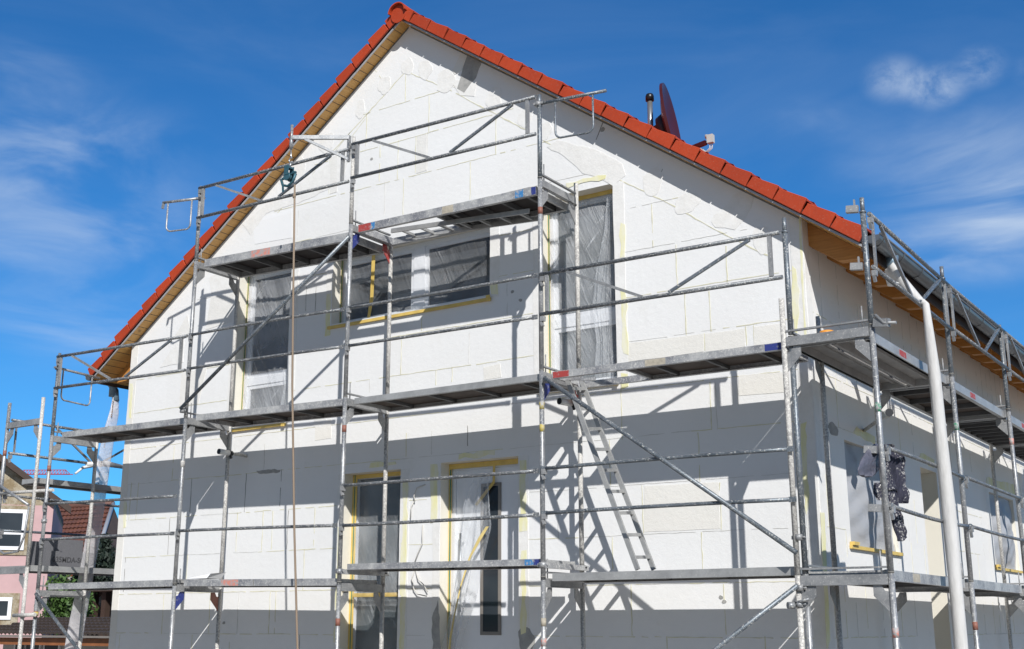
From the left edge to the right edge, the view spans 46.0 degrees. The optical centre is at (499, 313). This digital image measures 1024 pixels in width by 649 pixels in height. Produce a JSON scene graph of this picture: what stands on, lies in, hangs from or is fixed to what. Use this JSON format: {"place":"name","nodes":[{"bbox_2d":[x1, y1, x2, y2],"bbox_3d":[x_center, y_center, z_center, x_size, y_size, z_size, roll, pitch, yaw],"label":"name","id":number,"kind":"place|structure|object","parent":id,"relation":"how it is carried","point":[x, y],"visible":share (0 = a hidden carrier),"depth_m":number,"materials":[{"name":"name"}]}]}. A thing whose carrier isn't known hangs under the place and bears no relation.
{"place":"outdoors","nodes":[
{"label":"outdoors","id":0,"kind":"place"},
{"bbox_2d":[0,454,70,648],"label":"pink house","id":1,"kind":"structure","parent":0,"point":[13,513],"depth_m":29.79,"materials":[{"name":"pink plaster"},{"name":"roof tile"},{"name":"glass"}]},
{"bbox_2d":[0,597,12,619],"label":"window","id":2,"kind":"structure","parent":1,"relation":"in","point":[5,602],"depth_m":29.30,"materials":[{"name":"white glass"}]},
{"bbox_2d":[0,509,26,549],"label":"window","id":3,"kind":"structure","parent":1,"relation":"in","point":[10,519],"depth_m":29.77,"materials":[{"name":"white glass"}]},
{"bbox_2d":[0,617,110,648],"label":"garden shed","id":4,"kind":"structure","parent":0,"point":[94,626],"depth_m":24.43,"materials":[{"name":"brown tile"}]},
{"bbox_2d":[25,645,41,648],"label":"window","id":5,"kind":"structure","parent":4,"relation":"in","point":[26,646],"depth_m":25.04,"materials":[{"name":"black glass"}]},
{"bbox_2d":[43,645,60,648],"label":"window","id":6,"kind":"structure","parent":4,"relation":"in","point":[44,646],"depth_m":24.74,"materials":[{"name":"black glass"}]},
{"bbox_2d":[53,501,117,634],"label":"old tiled house","id":7,"kind":"structure","parent":0,"point":[105,521],"depth_m":41.29,"materials":[{"name":"tile"}]},
{"bbox_2d":[0,0,1023,516],"label":"sky","id":8,"kind":"structure","parent":0,"point":[112,111],"materials":[{"name":"blue"}]},
{"label":"ground","id":9,"kind":"structure","parent":0,"visible":0},
{"bbox_2d":[24,470,72,474],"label":"tower crane","id":10,"kind":"object","parent":9,"relation":"on","point":[50,474],"visible":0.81,"depth_m":211.76,"materials":[{"name":"metal"}]},
{"bbox_2d":[0,397,123,648],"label":"scaffold","id":11,"kind":"object","parent":9,"relation":"on","point":[34,482],"visible":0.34,"depth_m":16.42,"materials":[{"name":"metal"}]},
{"bbox_2d":[29,540,95,566],"bbox_3d":[-6.071,3.325,16.739,0.163,0.384,0.994,-10,-17,33],"label":"insulation stack","id":12,"kind":"object","parent":11,"relation":"on","point":[66,553],"visible":0.85,"depth_m":16.67,"materials":[{"name":"white plastic"}]},
{"bbox_2d":[74,461,122,474],"bbox_3d":[-5.907,2.284,17.799,0.086,0.257,0.832,-10,-17,33],"label":"tied rag","id":13,"kind":"object","parent":11,"relation":"attached to","point":[90,465],"visible":0.71,"depth_m":17.82,"materials":[{"name":"white fabric"}]},
{"bbox_2d":[40,574,98,634],"bbox_3d":[-9.925,7.322,27.669,1.759,2.790,1.409,-10,-17,33],"label":"bush","id":14,"kind":"object","parent":9,"relation":"on","point":[61,606],"visible":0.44,"depth_m":27.61,"materials":[{"name":"green plant"}]},
{"bbox_2d":[63,543,114,635],"bbox_3d":[-11.006,8.011,32.346,1.813,3.779,1.712,-10,-17,33],"label":"shrub","id":15,"kind":"object","parent":9,"relation":"on","point":[99,564],"visible":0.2,"depth_m":32.39,"materials":[{"name":"green plant"}]},
{"bbox_2d":[87,590,112,638],"bbox_3d":[-9.036,7.811,28.938,3.565,2.465,1.200,-10,-17,33],"label":"open shelter","id":16,"kind":"object","parent":9,"relation":"on","point":[103,600],"visible":0.16,"depth_m":29.08,"materials":[{"name":"brown wood"}]},
{"bbox_2d":[91,533,115,559],"bbox_3d":[-11.138,8.254,33.952,1.955,4.106,2.358,-3,-15,13],"label":"tree","id":17,"kind":"object","parent":9,"relation":"on","point":[104,542],"visible":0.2,"depth_m":34.07,"materials":[{"name":"green plant"}]},
{"bbox_2d":[94,543,115,581],"bbox_3d":[-10.381,8.105,32.612,2.017,3.730,2.388,-10,-17,33],"label":"tree","id":18,"kind":"object","parent":9,"relation":"on","point":[111,578],"visible":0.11,"depth_m":32.46,"materials":[{"name":"green plant"}]},
{"bbox_2d":[30,89,842,648],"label":"facade scaffold","id":19,"kind":"object","parent":9,"relation":"on","point":[524,205],"visible":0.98,"depth_m":12.93,"materials":[{"name":"metal"}]},
{"bbox_2d":[188,572,225,578],"bbox_3d":[-3.458,3.086,14.221,0.380,0.078,0.260,-10,-17,33],"label":"foam offcut","id":20,"kind":"object","parent":19,"relation":"on","point":[214,576],"visible":0.93,"depth_m":14.11,"materials":[{"name":"white plastic"}]},
{"bbox_2d":[280,149,296,191],"bbox_3d":[-2.431,-1.651,13.896,0.260,0.522,0.090,-10,-17,33],"label":"pulley","id":21,"kind":"object","parent":19,"relation":"hanging from","point":[290,175],"visible":1,"depth_m":13.85,"materials":[{"name":"teal metal"}]},
{"bbox_2d":[291,184,298,648],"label":"hoist rope","id":22,"kind":"object","parent":21,"relation":"hanging from","point":[293,466],"visible":1,"depth_m":13.03,"materials":[{"name":"fabric"}]},
{"bbox_2d":[565,377,655,570],"bbox_3d":[1.039,1.497,11.578,0.825,1.924,0.359,-10,-17,33],"label":"ladder","id":23,"kind":"object","parent":19,"relation":"on","point":[581,387],"visible":0.94,"depth_m":11.52,"materials":[{"name":"metal"}]},
{"bbox_2d":[85,2,1023,648],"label":"house","id":24,"kind":"structure","parent":9,"relation":"on","point":[645,188],"depth_m":13.53,"materials":[{"name":"white plaster"},{"name":"red clay tile"},{"name":"dark glass"}]},
{"bbox_2d":[64,397,118,648],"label":"downpipe sleeve","id":25,"kind":"object","parent":24,"relation":"hanging from","point":[102,474],"visible":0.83,"depth_m":17.02,"materials":[{"name":"white plastic"}]},
{"bbox_2d":[231,269,291,431],"bbox_3d":[-3.021,0.436,15.650,1.025,2.188,0.300,-10,-17,33],"label":"window","id":26,"kind":"structure","parent":24,"relation":"in","point":[264,383],"depth_m":15.82,"materials":[{"name":"grey glass"}]},
{"bbox_2d":[348,471,400,648],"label":"window","id":27,"kind":"structure","parent":24,"relation":"in","point":[367,501],"depth_m":14.04,"materials":[{"name":"grey glass"}]},
{"bbox_2d":[327,228,490,329],"bbox_3d":[-1.046,-0.409,14.465,2.468,0.958,0.300,-10,-17,33],"label":"window","id":28,"kind":"structure","parent":24,"relation":"in","point":[460,260],"depth_m":14.49,"materials":[{"name":"grey glass"}]},
{"bbox_2d":[410,484,427,596],"bbox_3d":[-0.888,2.522,13.451,0.270,1.240,0.038,-10,-17,33],"label":"electric cable","id":29,"kind":"object","parent":24,"relation":"attached to","point":[418,550],"visible":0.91,"depth_m":13.41,"materials":[{"name":"plastic"}]},
{"bbox_2d":[447,458,518,648],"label":"front door","id":30,"kind":"structure","parent":24,"relation":"in","point":[483,605],"depth_m":13.16,"materials":[{"name":"white plastic"}]},
{"bbox_2d":[548,189,616,392],"bbox_3d":[0.888,-0.245,13.048,0.995,2.218,0.300,-10,-17,33],"label":"window","id":31,"kind":"structure","parent":24,"relation":"in","point":[596,229],"depth_m":13.18,"materials":[{"name":"grey glass"}]},
{"bbox_2d":[645,83,714,151],"bbox_3d":[2.093,-2.307,14.414,0.590,1.014,0.899,5,-15,-18],"label":"satellite dish","id":32,"kind":"object","parent":24,"relation":"attached to","point":[666,120],"visible":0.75,"depth_m":14.65,"materials":[{"name":"red metal"}]},
{"bbox_2d":[844,442,903,555],"bbox_3d":[3.785,1.889,12.243,0.105,1.051,1.615,-10,-17,33],"label":"window","id":33,"kind":"structure","parent":24,"relation":"in","point":[866,527],"depth_m":12.03,"materials":[{"name":"grey glass"}]},
{"bbox_2d":[989,493,1022,572],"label":"window","id":34,"kind":"structure","parent":24,"relation":"in","point":[1009,551],"depth_m":16.80,"materials":[{"name":"white glass"}]},
{"bbox_2d":[779,197,1023,648],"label":"side scaffold","id":35,"kind":"object","parent":9,"relation":"on","point":[869,357],"visible":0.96,"depth_m":11.34,"materials":[{"name":"metal"}]},
{"bbox_2d":[857,444,909,540],"bbox_3d":[3.141,1.445,9.894,0.126,0.805,1.126,-11,-18,37],"label":"work jacket","id":36,"kind":"object","parent":35,"relation":"hanging from","point":[869,466],"visible":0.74,"depth_m":9.98,"materials":[{"name":"fabric"}]},
{"bbox_2d":[884,262,967,648],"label":"downspout","id":37,"kind":"object","parent":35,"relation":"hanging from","point":[950,531],"visible":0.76,"depth_m":10.84,"materials":[{"name":"plastic"}]}
]}

